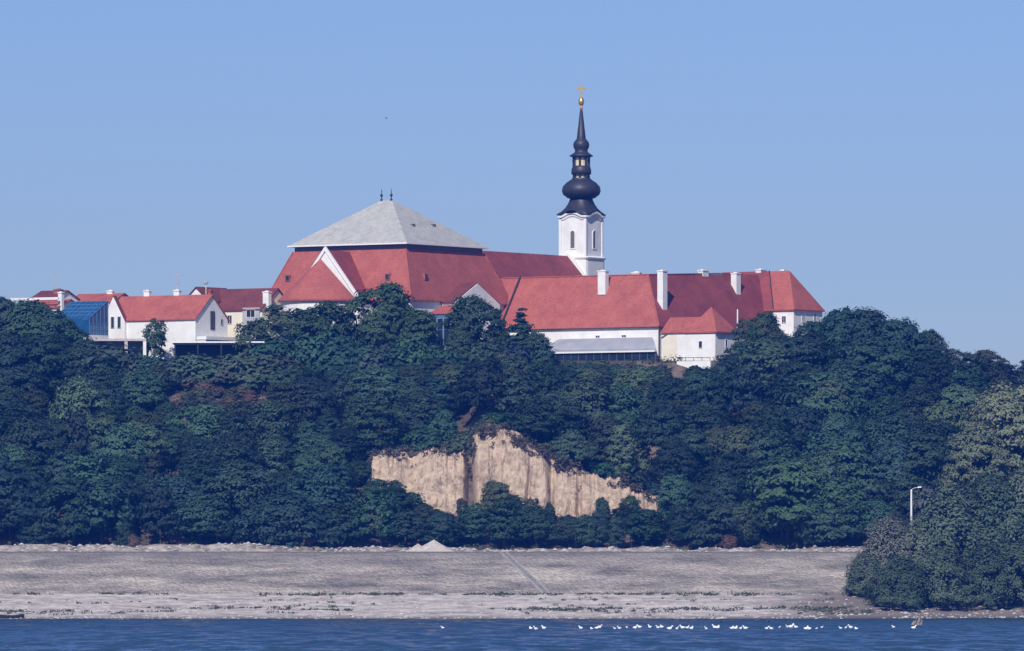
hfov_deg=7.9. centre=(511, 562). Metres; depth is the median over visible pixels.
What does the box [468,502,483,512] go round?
leafy bush
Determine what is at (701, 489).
leafy tree
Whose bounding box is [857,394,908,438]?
leafy tree
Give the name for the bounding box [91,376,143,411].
leafy tree
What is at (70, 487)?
leafy tree
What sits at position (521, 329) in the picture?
conifer
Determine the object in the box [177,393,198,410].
leafy bush
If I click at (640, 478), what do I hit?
leafy bush
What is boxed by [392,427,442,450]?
leafy bush
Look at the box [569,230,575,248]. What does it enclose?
belfry window
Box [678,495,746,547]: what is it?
leafy tree
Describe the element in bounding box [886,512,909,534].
leafy tree
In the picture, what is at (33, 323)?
leafy tree
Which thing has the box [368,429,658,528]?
cliff
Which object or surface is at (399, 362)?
leafy bush
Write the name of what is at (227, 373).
leafy bush
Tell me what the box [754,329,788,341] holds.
leafy tree
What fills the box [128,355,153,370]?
leafy bush
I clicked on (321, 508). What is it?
leafy tree
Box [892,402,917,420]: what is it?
leafy tree
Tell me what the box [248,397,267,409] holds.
dry bush
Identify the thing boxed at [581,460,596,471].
leafy bush
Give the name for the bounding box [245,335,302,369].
leafy bush
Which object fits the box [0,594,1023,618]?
beach
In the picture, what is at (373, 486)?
leafy tree
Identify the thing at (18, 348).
leafy tree
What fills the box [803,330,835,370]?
leafy tree
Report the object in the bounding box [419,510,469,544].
leafy tree
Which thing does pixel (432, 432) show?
leafy tree
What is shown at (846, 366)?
leafy tree
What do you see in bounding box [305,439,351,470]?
leafy tree
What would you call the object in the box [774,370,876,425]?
leafy tree
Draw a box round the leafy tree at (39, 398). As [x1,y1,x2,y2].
[19,389,51,419]
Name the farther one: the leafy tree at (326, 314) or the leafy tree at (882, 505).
the leafy tree at (326, 314)
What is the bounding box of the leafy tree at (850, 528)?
[790,491,867,546]
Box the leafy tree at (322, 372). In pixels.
[320,367,333,382]
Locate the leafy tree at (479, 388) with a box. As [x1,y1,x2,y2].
[449,355,508,415]
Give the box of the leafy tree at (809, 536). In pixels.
[792,513,827,545]
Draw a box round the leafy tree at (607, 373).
[592,364,615,386]
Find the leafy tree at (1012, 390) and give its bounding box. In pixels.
[1004,387,1023,401]
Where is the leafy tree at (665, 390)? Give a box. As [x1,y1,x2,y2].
[646,376,693,411]
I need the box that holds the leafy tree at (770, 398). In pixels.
[756,372,814,410]
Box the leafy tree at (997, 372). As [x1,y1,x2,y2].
[949,360,1023,411]
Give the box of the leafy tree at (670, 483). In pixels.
[654,473,694,527]
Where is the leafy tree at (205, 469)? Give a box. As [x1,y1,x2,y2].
[180,460,237,512]
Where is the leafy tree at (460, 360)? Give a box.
[451,357,467,378]
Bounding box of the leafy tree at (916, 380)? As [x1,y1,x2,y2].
[908,376,928,410]
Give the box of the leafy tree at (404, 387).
[384,379,426,411]
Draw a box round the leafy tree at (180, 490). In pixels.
[128,473,212,529]
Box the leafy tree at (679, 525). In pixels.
[663,505,695,546]
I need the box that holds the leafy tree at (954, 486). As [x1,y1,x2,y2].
[934,481,973,493]
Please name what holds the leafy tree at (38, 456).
on the hillside
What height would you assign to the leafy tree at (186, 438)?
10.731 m
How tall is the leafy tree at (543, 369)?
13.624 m
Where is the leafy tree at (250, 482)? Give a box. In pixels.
[199,459,287,518]
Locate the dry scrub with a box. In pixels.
[366,419,658,503]
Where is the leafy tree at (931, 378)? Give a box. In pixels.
[907,360,953,392]
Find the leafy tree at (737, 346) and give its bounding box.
[715,340,751,362]
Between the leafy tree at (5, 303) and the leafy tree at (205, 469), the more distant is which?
the leafy tree at (5, 303)
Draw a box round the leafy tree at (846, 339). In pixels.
[824,327,881,367]
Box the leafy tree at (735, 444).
[711,424,767,461]
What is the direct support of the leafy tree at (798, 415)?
on the hillside
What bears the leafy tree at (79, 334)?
on the hillside
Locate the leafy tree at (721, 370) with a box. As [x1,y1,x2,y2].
[709,366,730,398]
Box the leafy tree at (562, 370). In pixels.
[545,365,580,389]
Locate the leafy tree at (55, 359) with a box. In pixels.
[14,331,76,393]
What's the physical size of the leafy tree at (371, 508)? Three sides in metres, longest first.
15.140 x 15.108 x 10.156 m
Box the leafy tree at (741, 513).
[723,506,762,546]
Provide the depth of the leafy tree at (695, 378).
1749.76 m
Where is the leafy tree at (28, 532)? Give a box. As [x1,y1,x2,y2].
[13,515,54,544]
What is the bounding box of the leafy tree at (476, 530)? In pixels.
[454,507,488,545]
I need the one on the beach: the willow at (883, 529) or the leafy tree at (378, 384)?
the willow at (883, 529)
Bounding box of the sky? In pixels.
[0,0,1023,384]
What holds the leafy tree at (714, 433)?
on the hillside
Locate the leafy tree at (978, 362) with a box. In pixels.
[950,351,990,388]
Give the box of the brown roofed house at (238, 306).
[219,288,282,339]
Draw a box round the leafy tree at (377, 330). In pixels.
[353,314,401,346]
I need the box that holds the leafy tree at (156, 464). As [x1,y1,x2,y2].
[140,452,165,480]
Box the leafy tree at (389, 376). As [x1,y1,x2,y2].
[346,367,406,403]
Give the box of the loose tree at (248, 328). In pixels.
[233,320,265,354]
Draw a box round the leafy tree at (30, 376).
[1,365,50,408]
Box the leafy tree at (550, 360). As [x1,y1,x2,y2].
[533,355,555,374]
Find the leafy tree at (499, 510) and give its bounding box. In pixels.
[482,497,520,548]
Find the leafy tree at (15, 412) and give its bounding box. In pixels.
[0,405,35,436]
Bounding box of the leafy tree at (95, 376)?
[76,354,130,386]
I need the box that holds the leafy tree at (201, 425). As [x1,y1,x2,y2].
[164,401,249,446]
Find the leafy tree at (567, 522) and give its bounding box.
[555,514,576,547]
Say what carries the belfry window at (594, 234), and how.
in the bell tower
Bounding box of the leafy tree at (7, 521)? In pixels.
[0,478,36,540]
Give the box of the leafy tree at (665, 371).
[654,367,674,383]
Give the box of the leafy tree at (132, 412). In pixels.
[122,405,147,422]
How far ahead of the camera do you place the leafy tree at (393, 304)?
1780.44 m
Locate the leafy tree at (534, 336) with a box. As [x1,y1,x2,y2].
[524,330,553,351]
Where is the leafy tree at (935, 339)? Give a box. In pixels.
[910,328,952,364]
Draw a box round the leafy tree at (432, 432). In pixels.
[416,429,441,443]
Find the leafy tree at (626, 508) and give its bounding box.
[609,503,641,530]
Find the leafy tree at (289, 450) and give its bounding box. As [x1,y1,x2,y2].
[258,436,295,469]
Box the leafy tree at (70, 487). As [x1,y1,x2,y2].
[23,476,110,545]
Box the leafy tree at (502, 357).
[495,354,507,376]
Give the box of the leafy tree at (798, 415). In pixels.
[781,404,836,445]
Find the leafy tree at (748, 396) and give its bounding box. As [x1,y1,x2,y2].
[721,366,763,424]
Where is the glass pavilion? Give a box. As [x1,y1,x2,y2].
[548,337,655,360]
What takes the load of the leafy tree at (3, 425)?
on the hillside
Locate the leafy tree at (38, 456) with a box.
[15,450,58,491]
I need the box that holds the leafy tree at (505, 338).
[492,332,513,345]
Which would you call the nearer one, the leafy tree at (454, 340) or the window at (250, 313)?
the leafy tree at (454, 340)
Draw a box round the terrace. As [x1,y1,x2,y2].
[85,339,148,356]
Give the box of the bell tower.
[557,84,605,274]
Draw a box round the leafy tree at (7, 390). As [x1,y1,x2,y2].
[0,386,17,399]
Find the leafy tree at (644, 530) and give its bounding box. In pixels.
[625,509,664,545]
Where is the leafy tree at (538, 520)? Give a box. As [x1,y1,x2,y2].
[503,504,563,544]
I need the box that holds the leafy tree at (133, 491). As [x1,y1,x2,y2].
[94,472,145,529]
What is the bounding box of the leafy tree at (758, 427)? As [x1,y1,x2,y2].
[726,419,817,462]
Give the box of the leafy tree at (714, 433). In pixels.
[701,426,727,464]
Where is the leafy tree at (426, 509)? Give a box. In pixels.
[412,503,438,527]
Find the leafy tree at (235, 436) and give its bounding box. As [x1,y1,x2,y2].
[212,429,272,472]
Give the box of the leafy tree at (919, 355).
[903,346,957,383]
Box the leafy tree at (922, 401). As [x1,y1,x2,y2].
[882,384,953,424]
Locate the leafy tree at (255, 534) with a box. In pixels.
[238,502,287,544]
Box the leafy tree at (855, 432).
[835,422,875,467]
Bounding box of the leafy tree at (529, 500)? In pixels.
[520,497,538,508]
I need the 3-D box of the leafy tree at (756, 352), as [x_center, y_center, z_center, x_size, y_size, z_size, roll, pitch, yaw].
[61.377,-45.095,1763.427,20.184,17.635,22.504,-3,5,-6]
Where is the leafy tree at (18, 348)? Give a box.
[0,331,54,392]
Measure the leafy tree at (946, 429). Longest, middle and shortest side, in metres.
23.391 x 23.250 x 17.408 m
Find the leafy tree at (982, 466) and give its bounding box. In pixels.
[956,444,1002,470]
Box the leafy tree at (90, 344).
[81,339,100,356]
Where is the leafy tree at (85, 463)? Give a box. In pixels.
[64,453,132,486]
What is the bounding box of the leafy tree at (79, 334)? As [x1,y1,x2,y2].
[57,324,96,347]
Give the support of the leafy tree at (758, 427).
on the hillside
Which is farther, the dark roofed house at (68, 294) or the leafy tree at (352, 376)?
the dark roofed house at (68, 294)
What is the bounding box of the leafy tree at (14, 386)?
[0,365,24,396]
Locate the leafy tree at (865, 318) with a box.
[826,306,907,364]
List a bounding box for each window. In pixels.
[111,317,113,327]
[117,316,120,327]
[210,311,214,329]
[227,315,231,323]
[246,309,254,317]
[437,318,442,344]
[444,318,449,345]
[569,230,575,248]
[592,230,596,248]
[698,341,702,347]
[813,313,816,320]
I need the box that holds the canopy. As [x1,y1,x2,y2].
[172,341,267,359]
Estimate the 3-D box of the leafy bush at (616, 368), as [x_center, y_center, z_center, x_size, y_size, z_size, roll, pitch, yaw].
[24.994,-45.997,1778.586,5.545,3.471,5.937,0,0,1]
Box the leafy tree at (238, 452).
[196,439,270,487]
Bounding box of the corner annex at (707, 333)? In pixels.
[660,307,734,360]
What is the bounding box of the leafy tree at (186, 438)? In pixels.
[171,432,194,468]
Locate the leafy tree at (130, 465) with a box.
[96,453,149,485]
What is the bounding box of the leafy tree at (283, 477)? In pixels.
[271,470,303,494]
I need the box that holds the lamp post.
[910,486,920,519]
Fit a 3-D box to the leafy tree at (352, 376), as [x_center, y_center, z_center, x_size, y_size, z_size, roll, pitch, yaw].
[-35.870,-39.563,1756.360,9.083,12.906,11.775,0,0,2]
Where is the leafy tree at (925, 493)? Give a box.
[905,485,948,525]
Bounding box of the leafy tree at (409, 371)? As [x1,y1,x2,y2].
[393,364,437,386]
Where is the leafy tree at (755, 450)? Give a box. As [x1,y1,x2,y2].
[741,429,799,488]
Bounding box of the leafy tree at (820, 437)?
[795,428,854,456]
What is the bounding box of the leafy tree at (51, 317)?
[28,308,78,345]
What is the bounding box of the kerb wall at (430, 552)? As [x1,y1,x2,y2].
[0,552,865,552]
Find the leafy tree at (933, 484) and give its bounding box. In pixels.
[918,458,967,487]
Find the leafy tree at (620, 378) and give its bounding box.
[610,368,649,387]
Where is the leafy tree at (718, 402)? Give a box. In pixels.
[691,374,740,421]
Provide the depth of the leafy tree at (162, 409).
1744.89 m
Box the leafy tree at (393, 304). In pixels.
[340,280,418,345]
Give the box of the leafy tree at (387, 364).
[378,362,397,368]
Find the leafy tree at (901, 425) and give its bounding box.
[868,413,921,456]
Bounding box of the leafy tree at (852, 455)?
[798,440,905,499]
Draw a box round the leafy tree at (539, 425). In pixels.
[499,396,580,438]
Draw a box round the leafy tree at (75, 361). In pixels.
[59,345,96,383]
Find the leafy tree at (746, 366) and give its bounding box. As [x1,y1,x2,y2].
[729,364,761,401]
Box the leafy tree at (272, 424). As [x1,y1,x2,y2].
[241,399,299,445]
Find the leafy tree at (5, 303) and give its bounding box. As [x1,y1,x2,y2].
[0,296,30,336]
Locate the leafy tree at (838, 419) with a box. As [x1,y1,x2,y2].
[817,409,866,441]
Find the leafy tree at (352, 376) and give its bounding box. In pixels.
[340,368,375,402]
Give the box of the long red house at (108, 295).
[76,290,127,304]
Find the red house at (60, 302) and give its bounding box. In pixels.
[10,291,75,319]
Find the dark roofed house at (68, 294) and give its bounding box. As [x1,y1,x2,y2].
[32,288,79,301]
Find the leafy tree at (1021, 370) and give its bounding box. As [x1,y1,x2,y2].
[1016,360,1023,387]
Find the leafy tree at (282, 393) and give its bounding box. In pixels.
[261,380,330,425]
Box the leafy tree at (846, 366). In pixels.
[816,358,896,415]
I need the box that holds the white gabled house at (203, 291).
[189,280,226,302]
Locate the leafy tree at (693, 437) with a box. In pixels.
[673,427,716,463]
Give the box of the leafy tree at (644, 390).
[621,384,660,422]
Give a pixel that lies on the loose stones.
(361, 549)
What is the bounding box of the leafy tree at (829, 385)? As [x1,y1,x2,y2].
[797,378,852,430]
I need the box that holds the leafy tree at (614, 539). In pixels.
[605,516,626,546]
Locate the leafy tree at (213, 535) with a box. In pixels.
[182,508,237,543]
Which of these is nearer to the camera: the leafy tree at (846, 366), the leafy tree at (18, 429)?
the leafy tree at (18, 429)
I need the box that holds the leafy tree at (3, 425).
[0,414,12,450]
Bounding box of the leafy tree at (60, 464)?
[42,448,78,504]
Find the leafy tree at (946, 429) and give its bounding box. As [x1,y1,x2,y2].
[879,418,963,468]
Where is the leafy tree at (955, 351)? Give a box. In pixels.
[947,348,963,371]
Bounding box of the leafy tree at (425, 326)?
[390,307,444,344]
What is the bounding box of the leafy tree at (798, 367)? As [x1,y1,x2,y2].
[769,357,821,399]
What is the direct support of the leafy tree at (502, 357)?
on the hillside
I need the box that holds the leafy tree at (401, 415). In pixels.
[379,409,409,437]
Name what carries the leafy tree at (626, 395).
on the hillside
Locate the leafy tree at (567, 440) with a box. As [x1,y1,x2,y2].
[548,428,599,465]
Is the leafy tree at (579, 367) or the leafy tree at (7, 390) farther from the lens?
the leafy tree at (579, 367)
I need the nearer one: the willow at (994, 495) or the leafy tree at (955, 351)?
the willow at (994, 495)
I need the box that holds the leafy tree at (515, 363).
[501,354,541,399]
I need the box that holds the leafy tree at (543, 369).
[521,362,563,393]
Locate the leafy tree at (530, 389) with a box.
[489,371,543,413]
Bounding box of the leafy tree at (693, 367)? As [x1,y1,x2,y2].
[684,365,702,377]
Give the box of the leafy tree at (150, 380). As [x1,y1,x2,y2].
[115,367,168,410]
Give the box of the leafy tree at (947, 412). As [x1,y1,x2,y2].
[919,401,974,432]
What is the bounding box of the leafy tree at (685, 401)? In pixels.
[673,392,693,408]
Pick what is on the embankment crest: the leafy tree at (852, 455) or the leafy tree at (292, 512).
the leafy tree at (292, 512)
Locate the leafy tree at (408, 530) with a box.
[382,508,427,546]
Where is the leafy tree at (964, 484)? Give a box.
[957,469,1009,494]
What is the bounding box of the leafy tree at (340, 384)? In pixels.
[329,372,354,415]
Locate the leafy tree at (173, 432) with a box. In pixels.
[159,424,204,460]
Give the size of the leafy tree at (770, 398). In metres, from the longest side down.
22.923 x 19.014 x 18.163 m
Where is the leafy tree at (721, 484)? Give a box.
[708,471,744,510]
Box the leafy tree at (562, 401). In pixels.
[512,390,597,440]
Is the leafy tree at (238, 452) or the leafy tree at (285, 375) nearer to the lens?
the leafy tree at (238, 452)
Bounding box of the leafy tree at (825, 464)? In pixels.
[802,454,863,508]
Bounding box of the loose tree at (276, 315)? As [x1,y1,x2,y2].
[243,304,318,342]
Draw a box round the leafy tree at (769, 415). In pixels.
[748,407,800,445]
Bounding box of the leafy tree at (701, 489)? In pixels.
[658,481,740,519]
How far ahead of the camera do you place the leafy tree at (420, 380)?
1751.56 m
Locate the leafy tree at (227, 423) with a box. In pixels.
[202,409,264,442]
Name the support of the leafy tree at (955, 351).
on the hillside
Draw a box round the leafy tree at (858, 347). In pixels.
[826,336,919,398]
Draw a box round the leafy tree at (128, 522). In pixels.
[113,517,137,545]
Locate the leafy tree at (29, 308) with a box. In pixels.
[0,297,68,349]
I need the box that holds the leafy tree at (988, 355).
[968,349,1009,368]
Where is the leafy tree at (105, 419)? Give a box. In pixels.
[66,411,122,458]
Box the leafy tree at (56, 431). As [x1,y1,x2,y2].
[23,416,67,461]
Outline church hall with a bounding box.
[272,188,585,340]
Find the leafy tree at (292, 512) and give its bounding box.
[221,490,354,547]
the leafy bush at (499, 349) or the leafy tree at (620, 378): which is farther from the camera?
the leafy bush at (499, 349)
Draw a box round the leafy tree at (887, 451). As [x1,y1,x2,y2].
[864,439,919,489]
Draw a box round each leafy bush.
[72,343,143,381]
[112,354,144,376]
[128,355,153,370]
[134,356,183,389]
[163,351,219,386]
[163,358,188,384]
[174,353,224,382]
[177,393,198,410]
[189,387,215,404]
[206,356,248,385]
[217,350,266,384]
[221,394,234,403]
[222,386,240,398]
[223,351,280,389]
[228,398,251,416]
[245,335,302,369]
[249,352,304,388]
[267,328,304,364]
[281,332,319,368]
[296,331,342,375]
[303,336,372,371]
[310,334,357,370]
[349,341,374,367]
[350,345,389,370]
[359,443,385,455]
[376,341,402,365]
[380,343,426,372]
[384,444,399,450]
[387,480,407,490]
[390,333,434,372]
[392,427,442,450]
[399,491,430,512]
[410,435,445,450]
[425,341,445,356]
[427,347,466,363]
[439,440,453,451]
[440,347,469,366]
[442,430,473,452]
[455,498,467,518]
[466,343,489,365]
[467,339,500,366]
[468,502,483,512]
[476,410,513,424]
[478,478,512,519]
[490,342,509,356]
[494,342,534,369]
[506,424,530,436]
[523,430,539,442]
[525,339,560,367]
[537,439,566,456]
[545,503,555,519]
[551,357,562,366]
[556,358,569,365]
[559,362,576,377]
[565,359,579,364]
[566,452,581,464]
[578,361,595,367]
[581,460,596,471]
[587,461,615,476]
[595,497,610,524]
[599,465,635,478]
[610,363,623,374]
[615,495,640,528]
[623,363,634,371]
[629,470,654,487]
[633,364,644,368]
[644,480,660,495]
[656,364,665,370]
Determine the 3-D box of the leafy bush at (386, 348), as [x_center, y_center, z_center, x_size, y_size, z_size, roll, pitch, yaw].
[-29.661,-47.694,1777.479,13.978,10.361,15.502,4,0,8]
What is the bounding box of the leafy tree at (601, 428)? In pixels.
[576,414,634,462]
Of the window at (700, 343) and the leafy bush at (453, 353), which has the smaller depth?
the leafy bush at (453, 353)
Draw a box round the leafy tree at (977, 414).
[956,400,1021,424]
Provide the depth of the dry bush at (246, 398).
1757.94 m
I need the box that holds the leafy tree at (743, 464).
[706,451,768,495]
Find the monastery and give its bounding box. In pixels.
[501,269,824,360]
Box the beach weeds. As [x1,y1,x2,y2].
[0,590,874,615]
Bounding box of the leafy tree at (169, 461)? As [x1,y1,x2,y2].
[152,435,179,466]
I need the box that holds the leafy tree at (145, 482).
[131,475,172,523]
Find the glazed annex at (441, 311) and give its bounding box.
[430,305,472,349]
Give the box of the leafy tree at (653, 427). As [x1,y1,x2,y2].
[630,404,687,448]
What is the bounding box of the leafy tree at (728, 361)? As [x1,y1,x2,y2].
[714,353,744,377]
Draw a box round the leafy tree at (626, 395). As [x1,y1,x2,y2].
[590,383,649,432]
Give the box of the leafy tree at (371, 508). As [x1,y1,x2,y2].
[346,489,406,546]
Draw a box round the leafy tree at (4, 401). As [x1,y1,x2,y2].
[0,395,41,419]
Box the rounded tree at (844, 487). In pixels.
[806,475,875,544]
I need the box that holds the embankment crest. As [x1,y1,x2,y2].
[0,543,864,551]
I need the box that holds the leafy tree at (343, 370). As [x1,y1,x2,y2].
[322,365,358,395]
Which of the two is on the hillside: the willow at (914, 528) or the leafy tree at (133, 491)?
the leafy tree at (133, 491)
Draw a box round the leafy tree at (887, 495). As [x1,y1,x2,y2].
[855,479,915,518]
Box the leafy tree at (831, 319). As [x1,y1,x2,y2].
[817,306,856,364]
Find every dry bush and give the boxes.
[170,399,183,409]
[175,372,201,390]
[194,381,217,391]
[208,387,223,396]
[214,384,227,392]
[223,397,236,406]
[237,386,253,396]
[240,396,255,403]
[241,390,257,398]
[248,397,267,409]
[258,384,271,392]
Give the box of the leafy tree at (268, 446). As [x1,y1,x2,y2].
[256,438,290,487]
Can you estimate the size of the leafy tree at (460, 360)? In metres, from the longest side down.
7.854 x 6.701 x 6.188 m
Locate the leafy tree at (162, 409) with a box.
[153,401,181,429]
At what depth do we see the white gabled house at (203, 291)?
1809.22 m
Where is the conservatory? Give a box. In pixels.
[62,301,108,344]
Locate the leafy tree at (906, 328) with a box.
[875,317,941,363]
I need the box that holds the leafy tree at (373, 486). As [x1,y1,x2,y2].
[359,478,389,499]
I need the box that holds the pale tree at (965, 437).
[935,420,1023,488]
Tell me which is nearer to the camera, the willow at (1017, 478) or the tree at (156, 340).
the willow at (1017, 478)
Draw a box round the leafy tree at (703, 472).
[690,461,740,500]
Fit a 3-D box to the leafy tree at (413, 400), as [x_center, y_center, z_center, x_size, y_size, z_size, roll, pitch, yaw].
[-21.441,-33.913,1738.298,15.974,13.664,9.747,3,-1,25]
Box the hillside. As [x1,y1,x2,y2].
[0,361,990,549]
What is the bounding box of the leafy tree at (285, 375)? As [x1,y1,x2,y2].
[268,368,301,392]
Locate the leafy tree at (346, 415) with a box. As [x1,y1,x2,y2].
[341,394,363,431]
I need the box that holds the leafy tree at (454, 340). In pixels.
[445,325,475,359]
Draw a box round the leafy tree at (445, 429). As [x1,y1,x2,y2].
[427,409,457,440]
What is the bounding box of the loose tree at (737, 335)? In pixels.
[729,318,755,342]
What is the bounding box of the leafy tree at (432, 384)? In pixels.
[424,376,461,415]
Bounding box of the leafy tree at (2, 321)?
[0,313,14,333]
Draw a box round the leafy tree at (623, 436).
[604,423,638,473]
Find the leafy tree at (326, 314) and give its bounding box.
[282,300,355,352]
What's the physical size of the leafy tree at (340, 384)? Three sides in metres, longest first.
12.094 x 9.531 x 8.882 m
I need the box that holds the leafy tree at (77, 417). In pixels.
[52,408,95,463]
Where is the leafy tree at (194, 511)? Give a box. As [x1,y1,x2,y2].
[171,493,241,543]
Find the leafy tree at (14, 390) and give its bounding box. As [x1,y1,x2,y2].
[0,377,19,404]
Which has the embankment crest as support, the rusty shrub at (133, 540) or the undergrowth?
the rusty shrub at (133, 540)
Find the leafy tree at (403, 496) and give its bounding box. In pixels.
[383,486,416,518]
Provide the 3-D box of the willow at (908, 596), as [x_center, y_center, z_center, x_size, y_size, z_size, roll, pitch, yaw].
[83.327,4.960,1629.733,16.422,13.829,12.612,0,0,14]
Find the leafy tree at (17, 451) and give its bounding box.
[0,443,39,481]
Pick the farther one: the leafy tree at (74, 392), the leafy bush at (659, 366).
the leafy bush at (659, 366)
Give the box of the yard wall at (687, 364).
[677,357,710,368]
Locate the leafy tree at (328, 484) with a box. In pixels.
[275,462,362,516]
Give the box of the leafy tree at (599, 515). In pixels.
[593,510,609,539]
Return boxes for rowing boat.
[0,614,23,617]
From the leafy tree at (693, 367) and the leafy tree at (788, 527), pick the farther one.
the leafy tree at (693, 367)
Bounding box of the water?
[0,618,1023,650]
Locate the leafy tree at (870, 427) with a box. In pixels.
[859,422,896,462]
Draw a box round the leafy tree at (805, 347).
[762,334,825,379]
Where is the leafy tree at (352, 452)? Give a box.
[325,427,374,464]
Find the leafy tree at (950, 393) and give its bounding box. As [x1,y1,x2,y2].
[937,385,979,419]
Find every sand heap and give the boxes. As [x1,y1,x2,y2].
[405,544,423,551]
[422,540,455,551]
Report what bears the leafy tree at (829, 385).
on the hillside
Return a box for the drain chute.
[500,552,548,592]
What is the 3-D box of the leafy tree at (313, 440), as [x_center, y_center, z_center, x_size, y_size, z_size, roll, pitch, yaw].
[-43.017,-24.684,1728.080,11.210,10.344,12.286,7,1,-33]
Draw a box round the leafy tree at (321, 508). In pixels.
[297,501,332,546]
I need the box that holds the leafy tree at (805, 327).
[790,319,832,364]
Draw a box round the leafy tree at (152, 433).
[121,420,168,460]
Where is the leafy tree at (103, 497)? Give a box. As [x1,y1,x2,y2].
[62,478,138,544]
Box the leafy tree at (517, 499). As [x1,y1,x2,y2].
[505,494,526,518]
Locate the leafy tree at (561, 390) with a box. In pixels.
[551,387,579,406]
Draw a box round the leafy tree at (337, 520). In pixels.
[293,502,376,546]
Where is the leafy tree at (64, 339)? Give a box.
[45,333,75,378]
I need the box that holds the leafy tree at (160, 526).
[133,487,180,543]
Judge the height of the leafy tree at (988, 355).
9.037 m
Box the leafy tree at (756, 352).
[733,336,810,391]
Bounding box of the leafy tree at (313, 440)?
[300,435,348,461]
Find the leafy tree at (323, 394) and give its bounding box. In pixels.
[289,377,344,422]
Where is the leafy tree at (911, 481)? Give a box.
[886,472,928,519]
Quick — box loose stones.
[0,542,1023,618]
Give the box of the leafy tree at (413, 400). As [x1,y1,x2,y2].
[393,389,450,431]
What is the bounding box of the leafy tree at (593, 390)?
[557,374,618,429]
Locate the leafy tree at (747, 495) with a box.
[740,481,791,515]
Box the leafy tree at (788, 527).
[749,479,808,541]
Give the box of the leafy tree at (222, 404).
[205,399,232,418]
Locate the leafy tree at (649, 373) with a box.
[624,366,659,387]
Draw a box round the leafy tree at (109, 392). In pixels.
[92,386,131,424]
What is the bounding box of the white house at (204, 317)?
[108,274,238,359]
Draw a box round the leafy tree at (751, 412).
[732,401,776,427]
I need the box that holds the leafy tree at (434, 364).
[414,359,457,379]
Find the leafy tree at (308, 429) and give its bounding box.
[287,420,325,451]
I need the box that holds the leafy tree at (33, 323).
[16,314,49,336]
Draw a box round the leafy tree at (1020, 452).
[1011,431,1023,469]
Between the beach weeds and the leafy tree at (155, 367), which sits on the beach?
the beach weeds
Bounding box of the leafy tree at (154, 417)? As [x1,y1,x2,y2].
[134,411,165,437]
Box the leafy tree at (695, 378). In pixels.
[677,366,726,406]
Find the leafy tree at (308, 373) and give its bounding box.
[292,368,331,396]
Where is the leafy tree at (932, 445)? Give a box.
[894,428,965,489]
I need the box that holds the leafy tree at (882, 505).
[856,498,896,534]
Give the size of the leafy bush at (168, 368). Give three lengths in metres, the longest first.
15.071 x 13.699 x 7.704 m
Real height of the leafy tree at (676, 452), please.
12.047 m
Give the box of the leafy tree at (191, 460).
[171,450,224,488]
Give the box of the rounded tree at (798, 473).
[736,454,828,542]
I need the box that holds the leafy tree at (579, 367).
[570,364,591,379]
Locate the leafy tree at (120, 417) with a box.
[95,406,131,448]
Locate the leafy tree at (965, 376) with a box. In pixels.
[948,367,990,407]
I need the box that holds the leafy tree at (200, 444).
[182,436,214,465]
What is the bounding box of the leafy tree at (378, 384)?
[367,381,389,416]
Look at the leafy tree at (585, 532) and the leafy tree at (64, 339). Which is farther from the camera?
the leafy tree at (64, 339)
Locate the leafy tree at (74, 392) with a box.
[43,376,110,423]
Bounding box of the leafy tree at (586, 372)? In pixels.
[577,367,603,396]
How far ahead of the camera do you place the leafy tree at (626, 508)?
1711.52 m
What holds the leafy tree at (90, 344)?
on the hillside
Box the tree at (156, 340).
[137,318,168,357]
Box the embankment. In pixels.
[0,553,981,593]
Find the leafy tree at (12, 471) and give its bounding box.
[0,456,69,521]
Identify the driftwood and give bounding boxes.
[911,614,921,624]
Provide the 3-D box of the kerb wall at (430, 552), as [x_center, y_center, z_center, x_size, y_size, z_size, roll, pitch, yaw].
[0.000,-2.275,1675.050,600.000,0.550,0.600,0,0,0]
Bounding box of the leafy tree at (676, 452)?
[648,440,701,479]
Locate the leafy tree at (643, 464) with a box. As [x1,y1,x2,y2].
[625,439,654,473]
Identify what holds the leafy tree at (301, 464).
on the hillside
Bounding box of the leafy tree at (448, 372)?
[430,363,467,414]
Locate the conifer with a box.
[504,308,534,345]
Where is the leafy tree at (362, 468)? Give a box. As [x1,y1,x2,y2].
[346,459,375,486]
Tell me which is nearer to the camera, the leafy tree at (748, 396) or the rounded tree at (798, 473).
the rounded tree at (798, 473)
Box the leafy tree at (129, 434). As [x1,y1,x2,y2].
[84,424,159,474]
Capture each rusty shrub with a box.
[126,534,140,547]
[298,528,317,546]
[718,534,737,548]
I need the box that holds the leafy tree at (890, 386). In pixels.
[871,380,903,417]
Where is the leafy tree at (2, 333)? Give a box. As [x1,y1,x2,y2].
[0,330,27,365]
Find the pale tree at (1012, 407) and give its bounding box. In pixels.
[956,380,1023,476]
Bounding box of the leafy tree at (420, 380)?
[414,372,436,401]
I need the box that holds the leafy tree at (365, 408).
[344,394,409,453]
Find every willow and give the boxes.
[841,551,887,596]
[857,512,927,592]
[860,555,929,610]
[887,514,946,584]
[890,476,993,593]
[907,545,979,609]
[941,469,1023,596]
[949,538,1012,607]
[985,538,1023,607]
[988,458,1023,578]
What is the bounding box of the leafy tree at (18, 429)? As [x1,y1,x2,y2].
[0,417,67,471]
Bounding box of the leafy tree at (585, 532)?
[571,514,609,546]
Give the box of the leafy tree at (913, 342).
[869,322,921,376]
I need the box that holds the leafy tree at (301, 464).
[290,452,321,473]
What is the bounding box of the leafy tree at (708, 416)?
[669,405,734,442]
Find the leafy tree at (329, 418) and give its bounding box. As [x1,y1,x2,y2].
[315,412,343,434]
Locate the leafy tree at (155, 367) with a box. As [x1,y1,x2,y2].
[143,363,173,390]
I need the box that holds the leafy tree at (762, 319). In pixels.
[743,310,784,341]
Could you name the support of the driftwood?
in the water
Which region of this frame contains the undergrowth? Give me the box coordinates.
[5,354,1018,549]
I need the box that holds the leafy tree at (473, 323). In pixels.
[440,294,511,348]

